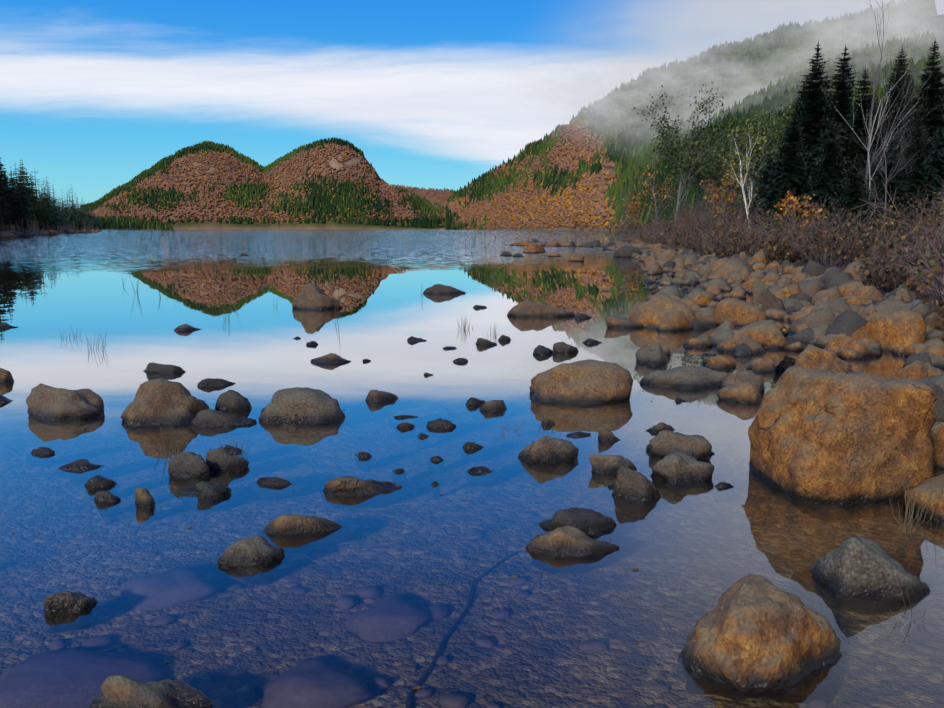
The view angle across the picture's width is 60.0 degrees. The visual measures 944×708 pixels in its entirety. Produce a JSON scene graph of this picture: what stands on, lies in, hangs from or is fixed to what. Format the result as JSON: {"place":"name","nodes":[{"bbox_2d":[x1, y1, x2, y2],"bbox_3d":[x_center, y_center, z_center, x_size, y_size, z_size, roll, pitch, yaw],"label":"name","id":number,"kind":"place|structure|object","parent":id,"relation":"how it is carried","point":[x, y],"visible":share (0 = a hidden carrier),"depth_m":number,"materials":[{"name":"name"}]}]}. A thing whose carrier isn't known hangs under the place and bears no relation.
{"place":"outdoors","nodes":[
{"label":"outdoors","id":0,"kind":"place"},
{"bbox_2d":[0,224,88,235],"bbox_3d":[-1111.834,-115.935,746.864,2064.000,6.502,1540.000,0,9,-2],"label":"shore ground","id":1,"kind":"structure","parent":0,"point":[30,228],"depth_m":234.16,"materials":[{"name":"soil"}]},
{"bbox_2d":[0,163,98,231],"bbox_3d":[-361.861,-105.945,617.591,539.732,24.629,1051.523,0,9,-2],"label":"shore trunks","id":2,"kind":"object","parent":1,"relation":"on","point":[3,225],"visible":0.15,"depth_m":239.74,"materials":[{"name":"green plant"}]},
{"bbox_2d":[0,158,101,229],"bbox_3d":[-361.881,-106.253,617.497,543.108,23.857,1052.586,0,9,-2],"label":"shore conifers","id":3,"kind":"object","parent":2,"relation":"attached to","point":[10,212],"visible":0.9,"depth_m":206.84,"materials":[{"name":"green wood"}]},
{"bbox_2d":[0,229,101,236],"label":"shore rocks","id":4,"kind":"object","parent":1,"relation":"on","point":[12,233],"visible":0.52,"depth_m":180.98,"materials":[{"name":"stone"}]},
{"bbox_2d":[99,226,161,229],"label":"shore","id":5,"kind":"structure","parent":0,"point":[104,228],"depth_m":1390.50,"materials":[{"name":"brown soil"}]},
{"bbox_2d":[86,216,172,229],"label":"forest","id":6,"kind":"object","parent":5,"relation":"on","point":[116,223],"visible":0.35,"depth_m":1406.05,"materials":[{"name":"green plant"}]},
{"bbox_2d":[100,145,445,229],"bbox_3d":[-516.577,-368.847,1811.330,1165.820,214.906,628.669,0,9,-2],"label":"mountain","id":7,"kind":"structure","parent":0,"point":[212,224],"depth_m":1715.28,"materials":[{"name":"brown plant"}]},
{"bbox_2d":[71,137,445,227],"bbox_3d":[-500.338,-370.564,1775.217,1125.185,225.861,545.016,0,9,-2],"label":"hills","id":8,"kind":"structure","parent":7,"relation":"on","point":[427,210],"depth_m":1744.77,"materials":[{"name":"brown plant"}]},
{"bbox_2d":[396,186,452,207],"bbox_3d":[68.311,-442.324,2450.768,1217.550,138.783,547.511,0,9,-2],"label":"ridge hill","id":9,"kind":"structure","parent":0,"point":[431,199],"depth_m":2487.49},
{"bbox_2d":[390,184,458,206],"bbox_3d":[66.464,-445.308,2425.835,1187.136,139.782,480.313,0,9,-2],"label":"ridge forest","id":10,"kind":"object","parent":9,"relation":"on","point":[426,190],"visible":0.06,"depth_m":2542.74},
{"bbox_2d":[0,230,943,707],"bbox_3d":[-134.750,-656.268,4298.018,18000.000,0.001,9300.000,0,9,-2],"label":"pond water","id":11,"kind":"structure","parent":0,"point":[448,590],"depth_m":3.88,"materials":[{"name":"blue liquid"}]},
{"bbox_2d":[11,369,846,704],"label":"floating leaves","id":12,"kind":"object","parent":11,"relation":"on","point":[431,675],"visible":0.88,"depth_m":2.83,"materials":[{"name":"orange plant"}]},
{"bbox_2d":[60,251,943,623],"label":"reeds","id":13,"kind":"object","parent":11,"relation":"in","point":[502,423],"visible":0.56,"depth_m":4.83,"materials":[{"name":"green plant"}]},
{"bbox_2d":[0,0,943,209],"label":"sky","id":14,"kind":"structure","parent":0,"point":[94,94],"materials":[{"name":"blue"}]},
{"bbox_2d":[552,43,737,148],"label":"fog","id":15,"kind":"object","parent":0,"point":[625,103],"depth_m":873.62,"materials":[{"name":"white"}]},
{"bbox_2d":[507,24,851,156],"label":"fog","id":16,"kind":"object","parent":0,"point":[648,84],"depth_m":624.21,"materials":[{"name":"white"}]},
{"bbox_2d":[608,91,762,150],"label":"fog","id":17,"kind":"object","parent":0,"point":[690,113],"depth_m":472.25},
{"bbox_2d":[446,14,943,230],"bbox_3d":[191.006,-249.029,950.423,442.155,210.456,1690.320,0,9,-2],"label":"deciduous trees","id":18,"kind":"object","parent":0,"point":[611,169],"depth_m":1041.26,"materials":[{"name":"orange plant"}]},
{"bbox_2d":[445,0,941,230],"bbox_3d":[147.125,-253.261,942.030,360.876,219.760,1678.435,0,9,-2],"label":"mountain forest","id":19,"kind":"object","parent":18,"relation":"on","point":[569,198],"visible":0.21,"depth_m":721.16,"materials":[{"name":"green plant"}]},
{"bbox_2d":[506,1,943,158],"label":"fog","id":20,"kind":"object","parent":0,"point":[755,88],"depth_m":513.08,"materials":[{"name":"white"}]},
{"bbox_2d":[606,0,943,122],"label":"fog","id":21,"kind":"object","parent":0,"point":[900,5],"depth_m":411.91,"materials":[{"name":"white"}]},
{"bbox_2d":[683,235,943,318],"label":"bank ground","id":22,"kind":"structure","parent":0,"point":[883,292],"depth_m":20.99,"materials":[{"name":"soil"}]},
{"bbox_2d":[510,234,943,523],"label":"shore rocks","id":23,"kind":"object","parent":22,"relation":"on","point":[809,308],"visible":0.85,"depth_m":11.10,"materials":[{"name":"stone"}]},
{"bbox_2d":[613,1,939,246],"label":"trees","id":24,"kind":"object","parent":22,"relation":"on","point":[718,147],"depth_m":50.45,"materials":[{"name":"green plant"}]},
{"bbox_2d":[610,168,943,313],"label":"bank shrub","id":25,"kind":"object","parent":22,"relation":"on","point":[939,243],"depth_m":23.70,"materials":[{"name":"brown plant"}]},
{"bbox_2d":[683,243,930,309],"bbox_3d":[10.582,-3.335,27.111,5.054,0.687,35.394,1,9,9],"label":"driftwood","id":26,"kind":"object","parent":22,"relation":"on","point":[911,307],"visible":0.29,"depth_m":13.21,"materials":[{"name":"grey wood"}]},
{"bbox_2d":[725,45,922,228],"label":"bare trees","id":27,"kind":"object","parent":22,"relation":"on","point":[741,183],"visible":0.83,"depth_m":33.52,"materials":[{"name":"white plant"}]},
{"bbox_2d":[743,40,943,243],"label":"spruce","id":28,"kind":"object","parent":22,"relation":"on","point":[803,165],"depth_m":36.73,"materials":[{"name":"green plant"}]},
{"bbox_2d":[711,0,943,97],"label":"fog","id":29,"kind":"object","parent":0,"point":[826,34],"depth_m":326.49,"materials":[{"name":"white"}]},
{"bbox_3d":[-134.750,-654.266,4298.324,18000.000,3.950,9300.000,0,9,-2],"label":"lake bed","id":30,"kind":"object","parent":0,"visible":0},
{"bbox_2d":[26,383,103,419],"bbox_3d":[-2.926,0.513,5.859,0.589,0.613,0.419,0,9,-2],"label":"rock","id":31,"kind":"object","parent":30,"relation":"on","point":[44,401],"visible":0.35,"depth_m":5.75,"materials":[{"name":"stone"}]},
{"bbox_2d":[121,378,208,425],"bbox_3d":[-2.129,0.517,5.705,0.654,0.710,0.444,-3,9,-19],"label":"angular rock","id":32,"kind":"object","parent":30,"relation":"on","point":[177,402],"visible":0.33,"depth_m":5.58,"materials":[{"name":"stone"}]},
{"bbox_2d":[258,387,344,422],"bbox_3d":[-1.187,0.524,5.763,0.620,0.592,0.480,0,9,-2],"label":"dome rock","id":33,"kind":"object","parent":30,"relation":"on","point":[301,405],"visible":0.46,"depth_m":5.61,"materials":[{"name":"stone"}]},
{"bbox_2d":[263,514,341,534],"bbox_3d":[-0.734,0.857,3.610,0.405,0.325,0.119,-2,9,-13],"label":"rock","id":34,"kind":"object","parent":30,"relation":"on","point":[290,524],"visible":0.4,"depth_m":3.55,"materials":[{"name":"stone"}]},
{"bbox_2d":[0,243,943,707],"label":"rocks","id":35,"kind":"object","parent":30,"relation":"on","point":[678,463],"visible":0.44,"depth_m":4.50,"materials":[{"name":"stone"}]},
{"bbox_2d":[529,359,632,403],"bbox_3d":[0.844,0.388,6.450,0.833,0.686,0.589,0,9,-2],"label":"boulder","id":36,"kind":"object","parent":30,"relation":"on","point":[589,381],"visible":0.46,"depth_m":6.25,"materials":[{"name":"stone"}]},
{"bbox_2d":[679,574,841,691],"bbox_3d":[0.895,0.956,2.521,0.522,0.520,0.385,0,9,-2],"label":"rock","id":37,"kind":"object","parent":30,"relation":"on","point":[749,632],"visible":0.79,"depth_m":2.41,"materials":[{"name":"stone"}]},
{"bbox_2d":[748,365,936,503],"bbox_3d":[1.907,0.532,4.236,0.764,0.925,0.645,-1,9,-9],"label":"boulder","id":38,"kind":"object","parent":30,"relation":"on","point":[815,435],"visible":0.67,"depth_m":3.97,"materials":[{"name":"stone"}]},
{"bbox_2d":[812,536,930,597],"bbox_3d":[1.445,0.914,3.078,0.454,0.518,0.313,0,9,-2],"label":"rock slab","id":39,"kind":"object","parent":30,"relation":"on","point":[857,565],"visible":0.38,"depth_m":2.95,"materials":[{"name":"stone"}]}
]}

